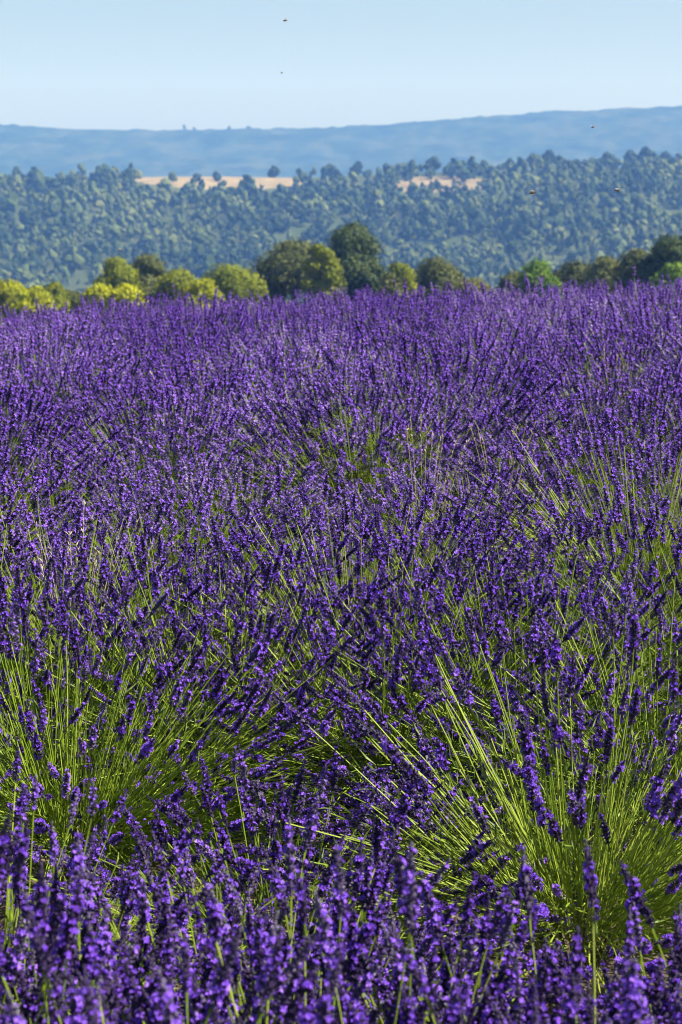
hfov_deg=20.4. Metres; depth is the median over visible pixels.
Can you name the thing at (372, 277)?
tree
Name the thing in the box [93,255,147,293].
tree
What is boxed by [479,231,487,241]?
tree
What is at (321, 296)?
lavender bush
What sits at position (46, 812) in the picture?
lavender bush
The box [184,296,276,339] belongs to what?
lavender bush
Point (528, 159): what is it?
tree
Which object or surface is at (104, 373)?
lavender bush
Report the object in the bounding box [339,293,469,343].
lavender bush
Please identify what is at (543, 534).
lavender bush
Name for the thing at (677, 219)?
tree
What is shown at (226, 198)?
tree
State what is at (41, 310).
lavender bush
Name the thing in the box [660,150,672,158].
tree
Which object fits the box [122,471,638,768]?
lavender bush
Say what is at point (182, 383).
dry grass
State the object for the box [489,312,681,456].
lavender bush
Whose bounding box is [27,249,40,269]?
tree
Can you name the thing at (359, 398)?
lavender bush
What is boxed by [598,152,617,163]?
tree
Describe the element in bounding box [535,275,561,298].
shrub
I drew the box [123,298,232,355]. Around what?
lavender bush
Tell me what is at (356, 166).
tree
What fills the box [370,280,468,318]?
lavender bush
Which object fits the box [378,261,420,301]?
shrub
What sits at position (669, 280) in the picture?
lavender bush
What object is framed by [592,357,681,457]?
lavender bush
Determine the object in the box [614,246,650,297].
tree
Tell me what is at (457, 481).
lavender bush
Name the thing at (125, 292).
shrub
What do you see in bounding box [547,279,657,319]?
lavender bush
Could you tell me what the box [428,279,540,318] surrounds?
lavender bush
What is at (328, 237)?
tree
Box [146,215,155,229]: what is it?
tree
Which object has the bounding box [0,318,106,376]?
lavender bush
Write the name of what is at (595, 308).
lavender bush
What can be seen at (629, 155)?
tree
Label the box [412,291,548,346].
lavender bush
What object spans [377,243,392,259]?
tree
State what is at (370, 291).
lavender bush
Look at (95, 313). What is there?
lavender bush
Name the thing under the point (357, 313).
lavender bush
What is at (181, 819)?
lavender bush
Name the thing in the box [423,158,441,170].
tree
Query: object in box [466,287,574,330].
lavender bush
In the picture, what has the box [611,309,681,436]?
lavender bush
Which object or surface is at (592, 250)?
tree
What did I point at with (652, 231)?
tree
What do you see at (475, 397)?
lavender bush
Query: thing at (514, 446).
lavender bush
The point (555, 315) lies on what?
lavender bush
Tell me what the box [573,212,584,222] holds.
tree
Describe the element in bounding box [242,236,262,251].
tree
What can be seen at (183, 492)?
lavender bush
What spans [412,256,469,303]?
shrub
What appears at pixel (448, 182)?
bare earth
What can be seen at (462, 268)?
tree
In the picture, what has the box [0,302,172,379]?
lavender bush
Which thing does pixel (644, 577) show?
lavender bush
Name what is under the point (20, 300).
shrub
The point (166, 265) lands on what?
tree
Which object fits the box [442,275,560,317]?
lavender bush
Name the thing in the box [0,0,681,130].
sky
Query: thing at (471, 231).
tree
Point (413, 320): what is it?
lavender bush
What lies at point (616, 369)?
dry grass
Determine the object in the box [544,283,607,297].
lavender bush
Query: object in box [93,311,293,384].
lavender bush
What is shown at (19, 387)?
lavender bush
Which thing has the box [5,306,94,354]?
lavender bush
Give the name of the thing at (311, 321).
lavender bush
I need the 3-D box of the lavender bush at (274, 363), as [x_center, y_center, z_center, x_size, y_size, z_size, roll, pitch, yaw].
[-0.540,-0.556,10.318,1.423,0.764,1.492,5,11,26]
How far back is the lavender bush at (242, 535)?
6.04 m
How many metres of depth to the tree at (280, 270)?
101.96 m
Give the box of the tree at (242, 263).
[235,260,249,268]
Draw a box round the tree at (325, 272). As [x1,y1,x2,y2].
[299,243,347,306]
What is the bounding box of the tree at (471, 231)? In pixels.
[467,225,476,235]
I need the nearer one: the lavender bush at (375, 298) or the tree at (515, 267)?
the lavender bush at (375, 298)
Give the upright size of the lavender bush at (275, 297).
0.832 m
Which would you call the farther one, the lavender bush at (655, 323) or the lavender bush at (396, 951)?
the lavender bush at (655, 323)
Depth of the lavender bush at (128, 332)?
12.69 m
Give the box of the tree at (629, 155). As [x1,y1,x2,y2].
[622,149,637,167]
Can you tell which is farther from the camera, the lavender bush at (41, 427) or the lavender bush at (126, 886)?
the lavender bush at (41, 427)
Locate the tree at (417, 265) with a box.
[411,262,421,274]
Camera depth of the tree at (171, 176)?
698.67 m
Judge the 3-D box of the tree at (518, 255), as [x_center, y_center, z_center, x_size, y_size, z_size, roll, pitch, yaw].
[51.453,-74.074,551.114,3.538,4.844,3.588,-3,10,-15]
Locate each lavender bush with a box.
[0,296,108,339]
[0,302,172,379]
[0,306,71,355]
[0,307,52,335]
[0,307,159,402]
[0,309,30,322]
[0,310,180,469]
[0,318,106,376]
[0,323,63,388]
[0,341,122,421]
[0,343,146,442]
[0,352,118,496]
[0,360,159,547]
[0,380,126,512]
[0,401,167,627]
[0,428,212,581]
[0,470,296,722]
[0,487,448,794]
[0,498,245,781]
[0,499,91,645]
[0,500,31,578]
[0,514,488,853]
[0,521,322,838]
[0,586,437,931]
[0,744,588,1013]
[0,746,336,1023]
[0,796,602,1023]
[0,810,230,1023]
[0,831,419,1023]
[0,893,565,1023]
[1,347,234,500]
[2,302,61,323]
[2,448,353,637]
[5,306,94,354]
[5,366,348,539]
[6,378,350,558]
[10,312,36,330]
[13,327,204,409]
[17,299,158,367]
[17,310,72,330]
[18,360,240,474]
[27,345,376,502]
[37,295,154,346]
[38,817,681,1023]
[43,872,342,1023]
[45,307,129,325]
[46,320,199,394]
[47,306,136,338]
[58,290,176,332]
[70,302,219,352]
[75,889,615,1023]
[76,315,293,395]
[78,292,187,331]
[80,304,242,369]
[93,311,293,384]
[96,443,393,593]
[99,294,220,328]
[107,517,679,893]
[110,321,312,434]
[110,349,278,450]
[110,463,598,725]
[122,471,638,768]
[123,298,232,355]
[124,339,350,465]
[127,296,286,363]
[133,293,276,365]
[137,289,229,317]
[137,333,502,529]
[148,285,255,321]
[168,296,339,375]
[172,325,430,429]
[172,354,528,556]
[175,295,226,314]
[183,295,320,352]
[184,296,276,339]
[195,298,297,331]
[197,317,363,385]
[201,296,299,333]
[211,308,399,386]
[218,564,681,1017]
[219,313,429,411]
[224,302,347,354]
[239,292,364,327]
[240,839,681,1023]
[242,291,317,319]
[245,299,414,368]
[246,339,499,484]
[246,514,681,865]
[249,313,630,526]
[250,292,311,316]
[253,301,389,344]
[262,502,681,798]
[266,287,390,323]
[266,348,494,462]
[270,293,410,340]
[275,439,619,624]
[279,284,456,365]
[282,285,383,315]
[283,285,395,306]
[288,311,489,413]
[307,290,386,313]
[315,286,412,313]
[319,297,507,385]
[323,284,439,347]
[329,294,443,331]
[331,446,636,584]
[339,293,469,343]
[340,950,656,1023]
[344,292,435,308]
[349,343,504,448]
[351,308,579,413]
[351,377,604,493]
[362,277,489,337]
[365,308,508,368]
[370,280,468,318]
[375,534,681,918]
[388,276,502,314]
[393,381,681,545]
[397,287,460,303]
[397,377,681,623]
[398,287,549,348]
[398,290,495,328]
[399,860,681,1023]
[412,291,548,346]
[415,316,597,387]
[420,310,577,372]
[422,460,681,703]
[427,354,628,460]
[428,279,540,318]
[430,323,642,440]
[434,286,620,373]
[435,305,679,413]
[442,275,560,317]
[443,338,681,540]
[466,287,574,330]
[466,488,681,744]
[469,285,580,325]
[482,273,624,319]
[486,282,552,307]
[488,302,666,388]
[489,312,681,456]
[506,358,681,485]
[509,294,645,354]
[511,291,681,422]
[512,280,643,352]
[514,292,680,366]
[526,296,680,365]
[527,283,606,308]
[531,436,681,583]
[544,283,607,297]
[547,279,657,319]
[560,292,639,325]
[561,266,681,336]
[563,372,681,503]
[570,278,640,300]
[573,278,648,303]
[579,320,678,411]
[583,300,681,386]
[590,282,677,317]
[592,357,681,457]
[609,443,681,532]
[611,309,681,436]
[612,272,680,311]
[616,307,681,358]
[617,295,680,323]
[618,280,681,321]
[628,286,674,307]
[638,280,680,310]
[654,275,677,292]
[656,289,681,321]
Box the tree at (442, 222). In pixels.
[435,221,448,229]
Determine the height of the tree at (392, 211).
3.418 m
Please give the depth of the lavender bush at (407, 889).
2.58 m
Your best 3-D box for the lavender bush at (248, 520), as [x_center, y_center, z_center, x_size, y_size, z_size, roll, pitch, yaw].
[-0.638,0.128,6.870,1.351,0.685,1.433,-2,10,-12]
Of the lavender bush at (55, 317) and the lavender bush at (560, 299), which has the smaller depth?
the lavender bush at (55, 317)
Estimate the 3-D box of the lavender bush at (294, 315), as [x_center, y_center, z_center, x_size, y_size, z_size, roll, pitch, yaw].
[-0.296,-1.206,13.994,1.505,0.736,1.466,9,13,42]
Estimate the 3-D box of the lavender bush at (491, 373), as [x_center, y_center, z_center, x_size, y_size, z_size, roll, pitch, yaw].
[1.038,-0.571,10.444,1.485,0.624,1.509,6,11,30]
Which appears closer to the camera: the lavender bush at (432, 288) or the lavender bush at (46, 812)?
the lavender bush at (46, 812)
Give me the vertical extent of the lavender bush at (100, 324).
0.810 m
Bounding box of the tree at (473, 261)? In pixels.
[466,257,483,265]
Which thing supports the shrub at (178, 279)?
on the ground at (610, 962)
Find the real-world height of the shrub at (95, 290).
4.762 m
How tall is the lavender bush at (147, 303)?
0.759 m
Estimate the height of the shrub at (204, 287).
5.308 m
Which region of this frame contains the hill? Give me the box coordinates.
[0,168,681,302]
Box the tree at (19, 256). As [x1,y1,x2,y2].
[12,252,29,268]
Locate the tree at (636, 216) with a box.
[629,213,641,226]
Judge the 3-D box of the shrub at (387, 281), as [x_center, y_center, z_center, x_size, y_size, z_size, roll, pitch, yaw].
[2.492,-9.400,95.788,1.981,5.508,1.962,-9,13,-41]
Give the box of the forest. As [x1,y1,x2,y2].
[0,153,681,305]
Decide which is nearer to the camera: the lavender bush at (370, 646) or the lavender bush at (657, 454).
the lavender bush at (370, 646)
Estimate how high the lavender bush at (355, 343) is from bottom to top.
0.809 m
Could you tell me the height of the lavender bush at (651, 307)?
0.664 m
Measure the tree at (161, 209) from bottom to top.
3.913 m
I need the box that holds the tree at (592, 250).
[589,247,595,253]
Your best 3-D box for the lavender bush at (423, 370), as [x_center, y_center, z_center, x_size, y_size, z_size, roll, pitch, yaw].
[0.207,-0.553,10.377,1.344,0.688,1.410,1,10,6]
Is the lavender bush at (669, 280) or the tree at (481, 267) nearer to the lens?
the lavender bush at (669, 280)
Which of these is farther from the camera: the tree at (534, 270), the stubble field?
the stubble field
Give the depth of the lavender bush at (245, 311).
16.51 m
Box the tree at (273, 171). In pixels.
[267,165,279,177]
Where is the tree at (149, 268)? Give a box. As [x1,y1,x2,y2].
[128,252,167,300]
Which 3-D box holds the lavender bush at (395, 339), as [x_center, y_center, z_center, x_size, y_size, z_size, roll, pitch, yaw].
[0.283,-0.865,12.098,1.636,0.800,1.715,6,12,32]
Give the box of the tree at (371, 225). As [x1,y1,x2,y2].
[363,217,378,236]
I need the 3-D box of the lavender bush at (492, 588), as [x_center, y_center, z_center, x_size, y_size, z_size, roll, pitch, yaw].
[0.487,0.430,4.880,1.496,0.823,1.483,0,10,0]
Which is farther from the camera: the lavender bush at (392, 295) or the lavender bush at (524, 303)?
the lavender bush at (392, 295)
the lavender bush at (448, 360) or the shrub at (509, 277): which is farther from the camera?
the shrub at (509, 277)
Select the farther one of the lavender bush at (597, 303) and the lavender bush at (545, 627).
the lavender bush at (597, 303)
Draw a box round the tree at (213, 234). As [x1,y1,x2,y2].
[207,231,218,241]
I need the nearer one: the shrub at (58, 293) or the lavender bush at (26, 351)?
the lavender bush at (26, 351)
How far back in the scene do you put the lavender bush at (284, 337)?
12.27 m
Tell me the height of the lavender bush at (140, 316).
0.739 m
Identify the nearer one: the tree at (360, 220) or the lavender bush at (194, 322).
the lavender bush at (194, 322)
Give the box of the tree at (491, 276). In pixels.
[486,272,499,281]
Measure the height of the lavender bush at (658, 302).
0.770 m
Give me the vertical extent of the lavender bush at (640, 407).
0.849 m
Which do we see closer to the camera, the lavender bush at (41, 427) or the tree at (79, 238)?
the lavender bush at (41, 427)
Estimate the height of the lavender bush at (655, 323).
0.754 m
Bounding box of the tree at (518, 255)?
[513,249,523,263]
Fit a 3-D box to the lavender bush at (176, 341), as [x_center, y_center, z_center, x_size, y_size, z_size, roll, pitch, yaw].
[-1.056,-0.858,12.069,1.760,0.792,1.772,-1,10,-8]
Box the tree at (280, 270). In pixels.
[246,236,345,309]
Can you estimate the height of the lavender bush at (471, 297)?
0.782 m
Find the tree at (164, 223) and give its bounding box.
[157,219,166,228]
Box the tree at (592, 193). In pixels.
[583,187,594,199]
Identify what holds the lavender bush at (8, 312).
on the ground at (610, 962)
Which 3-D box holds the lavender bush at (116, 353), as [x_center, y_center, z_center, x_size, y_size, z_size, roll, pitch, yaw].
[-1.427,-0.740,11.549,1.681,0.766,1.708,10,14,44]
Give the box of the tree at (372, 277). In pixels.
[347,254,386,310]
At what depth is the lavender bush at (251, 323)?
13.41 m
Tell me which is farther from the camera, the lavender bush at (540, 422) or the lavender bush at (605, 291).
the lavender bush at (605, 291)
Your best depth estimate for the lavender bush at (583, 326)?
12.01 m
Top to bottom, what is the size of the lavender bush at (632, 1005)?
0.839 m
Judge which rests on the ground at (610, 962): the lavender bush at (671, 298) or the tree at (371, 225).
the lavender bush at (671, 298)
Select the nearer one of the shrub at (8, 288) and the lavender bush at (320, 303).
the lavender bush at (320, 303)
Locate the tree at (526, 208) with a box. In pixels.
[519,205,533,217]
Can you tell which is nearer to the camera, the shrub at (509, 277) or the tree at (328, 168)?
the shrub at (509, 277)
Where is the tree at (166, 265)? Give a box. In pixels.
[161,260,169,268]
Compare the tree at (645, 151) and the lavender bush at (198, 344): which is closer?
the lavender bush at (198, 344)
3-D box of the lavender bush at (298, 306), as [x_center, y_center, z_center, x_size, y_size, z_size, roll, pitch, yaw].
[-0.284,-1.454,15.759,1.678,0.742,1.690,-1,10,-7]
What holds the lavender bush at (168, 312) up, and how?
on the ground at (610, 962)
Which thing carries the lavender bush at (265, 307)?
on the ground at (610, 962)
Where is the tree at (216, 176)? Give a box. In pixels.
[212,171,221,180]
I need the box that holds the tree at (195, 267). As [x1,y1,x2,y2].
[187,263,199,276]
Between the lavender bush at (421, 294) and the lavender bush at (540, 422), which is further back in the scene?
the lavender bush at (421, 294)
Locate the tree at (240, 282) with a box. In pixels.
[201,261,271,310]
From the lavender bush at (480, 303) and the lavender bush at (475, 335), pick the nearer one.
the lavender bush at (475, 335)
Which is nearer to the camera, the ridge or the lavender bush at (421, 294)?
the lavender bush at (421, 294)
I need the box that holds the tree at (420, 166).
[418,164,423,172]
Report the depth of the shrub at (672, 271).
87.10 m
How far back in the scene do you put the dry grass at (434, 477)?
7.00 m
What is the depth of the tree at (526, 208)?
606.53 m
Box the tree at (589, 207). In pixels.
[584,201,594,212]
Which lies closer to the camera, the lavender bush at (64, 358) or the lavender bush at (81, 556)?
the lavender bush at (81, 556)
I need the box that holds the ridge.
[0,106,681,178]
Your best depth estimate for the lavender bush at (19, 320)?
16.35 m
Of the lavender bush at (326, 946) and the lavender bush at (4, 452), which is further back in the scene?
the lavender bush at (4, 452)
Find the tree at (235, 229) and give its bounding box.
[230,224,239,239]
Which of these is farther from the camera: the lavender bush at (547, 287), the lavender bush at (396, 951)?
the lavender bush at (547, 287)
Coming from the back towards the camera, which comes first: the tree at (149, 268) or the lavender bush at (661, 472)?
the tree at (149, 268)
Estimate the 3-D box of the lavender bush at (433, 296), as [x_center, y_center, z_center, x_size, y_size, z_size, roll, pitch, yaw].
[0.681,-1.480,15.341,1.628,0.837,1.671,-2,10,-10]
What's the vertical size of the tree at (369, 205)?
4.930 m
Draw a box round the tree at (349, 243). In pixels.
[307,220,385,308]
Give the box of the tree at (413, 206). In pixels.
[408,203,417,217]
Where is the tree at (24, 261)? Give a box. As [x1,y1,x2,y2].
[19,257,31,271]
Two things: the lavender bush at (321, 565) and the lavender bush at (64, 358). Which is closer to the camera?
the lavender bush at (321, 565)
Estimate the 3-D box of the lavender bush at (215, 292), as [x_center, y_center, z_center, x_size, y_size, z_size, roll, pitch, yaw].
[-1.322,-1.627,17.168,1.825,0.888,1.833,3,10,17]
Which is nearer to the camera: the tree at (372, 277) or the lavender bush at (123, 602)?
the lavender bush at (123, 602)
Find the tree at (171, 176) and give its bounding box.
[167,172,177,180]
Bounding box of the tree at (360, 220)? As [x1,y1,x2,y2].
[355,218,364,226]
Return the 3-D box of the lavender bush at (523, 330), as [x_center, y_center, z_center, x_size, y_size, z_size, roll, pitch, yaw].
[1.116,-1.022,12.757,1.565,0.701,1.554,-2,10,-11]
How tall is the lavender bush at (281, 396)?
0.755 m
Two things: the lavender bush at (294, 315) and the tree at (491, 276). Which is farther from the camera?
the tree at (491, 276)
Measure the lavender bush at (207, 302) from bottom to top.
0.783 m
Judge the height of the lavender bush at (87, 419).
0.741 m
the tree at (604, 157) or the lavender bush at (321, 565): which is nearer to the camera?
the lavender bush at (321, 565)
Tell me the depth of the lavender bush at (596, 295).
14.56 m
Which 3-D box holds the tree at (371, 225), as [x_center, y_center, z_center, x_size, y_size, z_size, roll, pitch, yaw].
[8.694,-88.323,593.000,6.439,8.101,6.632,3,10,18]
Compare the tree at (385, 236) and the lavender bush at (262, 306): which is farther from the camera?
the tree at (385, 236)
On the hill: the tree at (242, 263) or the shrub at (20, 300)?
the tree at (242, 263)
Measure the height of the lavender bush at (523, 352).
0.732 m
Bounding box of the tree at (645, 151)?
[638,146,656,159]
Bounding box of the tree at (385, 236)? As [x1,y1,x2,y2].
[380,230,388,241]
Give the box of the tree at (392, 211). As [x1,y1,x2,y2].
[388,207,394,215]
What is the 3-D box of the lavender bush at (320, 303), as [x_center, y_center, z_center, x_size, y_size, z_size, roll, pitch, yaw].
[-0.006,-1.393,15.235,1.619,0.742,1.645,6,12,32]
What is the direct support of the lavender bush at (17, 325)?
on the ground at (610, 962)
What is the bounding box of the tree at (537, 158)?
[530,153,543,164]
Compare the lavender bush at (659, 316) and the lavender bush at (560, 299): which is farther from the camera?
the lavender bush at (560, 299)
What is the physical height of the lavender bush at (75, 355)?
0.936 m
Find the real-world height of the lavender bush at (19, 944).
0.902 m
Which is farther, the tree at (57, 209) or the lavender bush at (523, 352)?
the tree at (57, 209)
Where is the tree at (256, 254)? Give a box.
[251,249,263,262]
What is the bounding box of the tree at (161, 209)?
[157,205,165,214]
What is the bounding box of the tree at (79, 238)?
[76,235,82,242]
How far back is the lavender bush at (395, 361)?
9.54 m
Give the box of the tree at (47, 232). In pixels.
[43,227,52,239]
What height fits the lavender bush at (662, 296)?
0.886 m
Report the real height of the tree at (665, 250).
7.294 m
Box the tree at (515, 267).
[510,265,522,272]
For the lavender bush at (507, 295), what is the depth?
17.46 m
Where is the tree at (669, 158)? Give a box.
[663,156,672,163]
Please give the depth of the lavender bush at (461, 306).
14.04 m
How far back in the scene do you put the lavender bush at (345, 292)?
18.39 m
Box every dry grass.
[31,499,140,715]
[150,354,210,438]
[308,342,360,392]
[385,416,468,601]
[469,418,556,612]
[587,346,645,428]
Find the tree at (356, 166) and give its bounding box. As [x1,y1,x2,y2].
[349,161,362,172]
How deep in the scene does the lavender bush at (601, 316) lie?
12.82 m
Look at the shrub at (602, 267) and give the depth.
96.56 m
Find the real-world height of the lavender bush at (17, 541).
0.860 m
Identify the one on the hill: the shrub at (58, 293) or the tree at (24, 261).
the tree at (24, 261)
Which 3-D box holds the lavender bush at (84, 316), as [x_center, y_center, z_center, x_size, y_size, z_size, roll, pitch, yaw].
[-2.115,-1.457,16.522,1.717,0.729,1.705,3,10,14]
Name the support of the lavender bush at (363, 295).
on the ground at (610, 962)
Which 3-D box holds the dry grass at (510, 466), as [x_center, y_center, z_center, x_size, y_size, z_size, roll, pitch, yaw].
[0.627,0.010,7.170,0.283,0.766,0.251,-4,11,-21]
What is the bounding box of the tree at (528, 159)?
[526,152,534,166]
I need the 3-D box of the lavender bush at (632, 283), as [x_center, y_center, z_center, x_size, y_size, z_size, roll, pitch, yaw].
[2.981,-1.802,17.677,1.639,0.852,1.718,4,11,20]
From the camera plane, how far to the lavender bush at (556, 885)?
3.83 m
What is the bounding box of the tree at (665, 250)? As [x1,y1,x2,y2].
[638,232,681,294]
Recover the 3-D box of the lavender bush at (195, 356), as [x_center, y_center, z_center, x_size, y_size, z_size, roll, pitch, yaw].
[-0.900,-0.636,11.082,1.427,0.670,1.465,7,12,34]
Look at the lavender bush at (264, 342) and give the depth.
12.79 m
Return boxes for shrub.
[0,278,27,317]
[3,285,58,320]
[42,281,75,313]
[67,290,82,306]
[75,282,112,317]
[103,283,146,317]
[148,266,196,312]
[177,275,224,312]
[376,271,403,302]
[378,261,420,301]
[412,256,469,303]
[445,276,496,302]
[494,269,525,296]
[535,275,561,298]
[552,258,589,296]
[578,255,632,297]
[649,261,681,297]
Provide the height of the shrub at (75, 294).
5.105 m
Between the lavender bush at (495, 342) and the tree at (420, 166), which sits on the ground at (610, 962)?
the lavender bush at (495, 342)
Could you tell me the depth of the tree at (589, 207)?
610.33 m
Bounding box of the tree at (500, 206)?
[490,200,509,216]
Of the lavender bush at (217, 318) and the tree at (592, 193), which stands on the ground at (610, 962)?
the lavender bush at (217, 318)
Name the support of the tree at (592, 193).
on the hill
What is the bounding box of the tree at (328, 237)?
[324,232,333,243]
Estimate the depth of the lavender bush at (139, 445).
8.24 m
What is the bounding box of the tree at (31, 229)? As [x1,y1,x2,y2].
[28,226,39,235]
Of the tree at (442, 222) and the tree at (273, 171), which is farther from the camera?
the tree at (273, 171)
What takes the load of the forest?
on the hill
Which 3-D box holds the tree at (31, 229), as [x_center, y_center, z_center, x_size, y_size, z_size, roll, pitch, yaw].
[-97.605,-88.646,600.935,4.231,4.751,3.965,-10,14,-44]
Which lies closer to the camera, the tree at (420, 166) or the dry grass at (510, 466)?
the dry grass at (510, 466)
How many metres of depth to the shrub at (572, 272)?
98.70 m
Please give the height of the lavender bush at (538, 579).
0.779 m
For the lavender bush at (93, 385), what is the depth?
10.13 m
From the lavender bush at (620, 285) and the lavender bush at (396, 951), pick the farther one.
the lavender bush at (620, 285)
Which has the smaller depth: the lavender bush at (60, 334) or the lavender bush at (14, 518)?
the lavender bush at (14, 518)
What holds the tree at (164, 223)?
on the hill
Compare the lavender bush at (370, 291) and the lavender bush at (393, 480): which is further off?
the lavender bush at (370, 291)
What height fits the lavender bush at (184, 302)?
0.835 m
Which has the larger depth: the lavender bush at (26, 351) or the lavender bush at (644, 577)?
the lavender bush at (26, 351)
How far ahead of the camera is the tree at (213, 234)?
591.05 m
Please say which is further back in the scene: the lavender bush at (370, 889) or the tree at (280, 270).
the tree at (280, 270)
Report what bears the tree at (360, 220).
on the hill
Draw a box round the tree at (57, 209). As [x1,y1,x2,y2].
[50,199,59,217]
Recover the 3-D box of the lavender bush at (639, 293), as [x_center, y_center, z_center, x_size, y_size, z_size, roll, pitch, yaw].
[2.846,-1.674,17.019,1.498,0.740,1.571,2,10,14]
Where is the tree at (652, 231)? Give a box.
[648,229,656,237]
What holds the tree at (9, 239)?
on the hill
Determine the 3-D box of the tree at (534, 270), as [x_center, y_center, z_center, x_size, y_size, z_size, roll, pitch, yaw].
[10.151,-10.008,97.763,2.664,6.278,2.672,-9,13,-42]
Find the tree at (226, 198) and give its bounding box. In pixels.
[220,194,238,210]
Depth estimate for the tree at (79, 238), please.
588.66 m
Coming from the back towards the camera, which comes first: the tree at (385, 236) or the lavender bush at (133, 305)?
the tree at (385, 236)
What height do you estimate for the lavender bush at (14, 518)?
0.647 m
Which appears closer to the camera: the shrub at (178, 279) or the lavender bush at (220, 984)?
the lavender bush at (220, 984)
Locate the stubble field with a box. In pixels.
[120,177,302,189]
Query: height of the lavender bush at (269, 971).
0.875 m
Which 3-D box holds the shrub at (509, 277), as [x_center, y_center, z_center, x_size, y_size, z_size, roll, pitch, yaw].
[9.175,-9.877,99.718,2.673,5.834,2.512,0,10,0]
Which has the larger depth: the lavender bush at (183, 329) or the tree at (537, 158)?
the tree at (537, 158)
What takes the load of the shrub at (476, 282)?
on the ground at (610, 962)
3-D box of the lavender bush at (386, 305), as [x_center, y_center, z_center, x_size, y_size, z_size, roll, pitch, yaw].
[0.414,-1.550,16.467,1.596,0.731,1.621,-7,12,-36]
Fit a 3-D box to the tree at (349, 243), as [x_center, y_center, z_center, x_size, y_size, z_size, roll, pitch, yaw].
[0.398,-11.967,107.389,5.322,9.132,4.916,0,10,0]
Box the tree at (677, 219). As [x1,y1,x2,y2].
[673,212,681,231]
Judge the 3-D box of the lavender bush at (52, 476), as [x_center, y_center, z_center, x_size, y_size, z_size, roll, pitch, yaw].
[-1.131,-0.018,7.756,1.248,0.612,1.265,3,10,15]
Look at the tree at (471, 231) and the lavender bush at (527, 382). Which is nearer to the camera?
the lavender bush at (527, 382)
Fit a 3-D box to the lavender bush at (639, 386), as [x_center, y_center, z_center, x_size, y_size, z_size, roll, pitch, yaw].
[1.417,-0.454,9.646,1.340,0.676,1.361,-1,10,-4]
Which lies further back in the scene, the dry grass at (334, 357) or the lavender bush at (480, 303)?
the lavender bush at (480, 303)
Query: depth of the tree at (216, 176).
704.79 m
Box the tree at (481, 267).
[473,263,488,275]
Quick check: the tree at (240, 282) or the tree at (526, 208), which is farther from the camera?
the tree at (526, 208)
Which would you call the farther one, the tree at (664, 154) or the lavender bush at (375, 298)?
the tree at (664, 154)
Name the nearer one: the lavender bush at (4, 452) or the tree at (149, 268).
the lavender bush at (4, 452)
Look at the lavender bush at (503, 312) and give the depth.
13.19 m
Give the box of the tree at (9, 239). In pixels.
[0,226,14,245]
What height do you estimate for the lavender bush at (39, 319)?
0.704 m
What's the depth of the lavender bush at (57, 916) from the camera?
2.59 m
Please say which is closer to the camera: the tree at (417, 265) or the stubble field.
the tree at (417, 265)
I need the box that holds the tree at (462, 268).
[456,264,471,279]
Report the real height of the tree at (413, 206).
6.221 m
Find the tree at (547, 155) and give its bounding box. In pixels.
[541,150,556,164]
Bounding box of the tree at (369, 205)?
[366,199,376,209]
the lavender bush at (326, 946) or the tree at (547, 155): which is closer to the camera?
the lavender bush at (326, 946)
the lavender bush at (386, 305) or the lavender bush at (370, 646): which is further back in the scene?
the lavender bush at (386, 305)
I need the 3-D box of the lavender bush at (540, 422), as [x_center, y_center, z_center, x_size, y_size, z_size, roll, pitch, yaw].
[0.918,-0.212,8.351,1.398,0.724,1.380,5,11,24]
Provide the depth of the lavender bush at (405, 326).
13.18 m
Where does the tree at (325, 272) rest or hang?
on the ground at (610, 962)
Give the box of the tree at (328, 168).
[322,164,336,175]
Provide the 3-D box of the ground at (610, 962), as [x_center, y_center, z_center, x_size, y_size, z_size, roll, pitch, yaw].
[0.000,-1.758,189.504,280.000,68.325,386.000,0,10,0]
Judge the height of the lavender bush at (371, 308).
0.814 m
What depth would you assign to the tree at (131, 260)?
547.93 m
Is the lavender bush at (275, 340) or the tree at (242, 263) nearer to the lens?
the lavender bush at (275, 340)
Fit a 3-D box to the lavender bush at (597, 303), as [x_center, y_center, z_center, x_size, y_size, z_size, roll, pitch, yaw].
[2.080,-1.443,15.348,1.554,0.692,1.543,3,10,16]
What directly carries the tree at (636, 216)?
on the hill
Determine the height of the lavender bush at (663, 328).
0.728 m
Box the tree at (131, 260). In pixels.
[127,256,135,266]
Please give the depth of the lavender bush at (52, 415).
9.03 m
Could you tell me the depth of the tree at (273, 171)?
729.85 m
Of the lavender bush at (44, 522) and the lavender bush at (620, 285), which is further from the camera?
the lavender bush at (620, 285)
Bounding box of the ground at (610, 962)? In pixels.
[0,458,681,1023]
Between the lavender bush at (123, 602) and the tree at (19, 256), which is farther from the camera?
the tree at (19, 256)
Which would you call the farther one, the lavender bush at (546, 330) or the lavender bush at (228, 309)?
the lavender bush at (228, 309)
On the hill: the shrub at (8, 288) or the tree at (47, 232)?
the tree at (47, 232)
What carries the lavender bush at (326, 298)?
on the ground at (610, 962)
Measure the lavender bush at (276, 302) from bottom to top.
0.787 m
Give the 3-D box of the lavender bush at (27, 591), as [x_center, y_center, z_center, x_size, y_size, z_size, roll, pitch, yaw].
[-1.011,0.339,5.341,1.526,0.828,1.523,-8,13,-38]
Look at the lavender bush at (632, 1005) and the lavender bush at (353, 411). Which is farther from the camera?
the lavender bush at (353, 411)
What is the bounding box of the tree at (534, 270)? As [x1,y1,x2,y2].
[512,257,552,304]
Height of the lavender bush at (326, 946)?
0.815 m

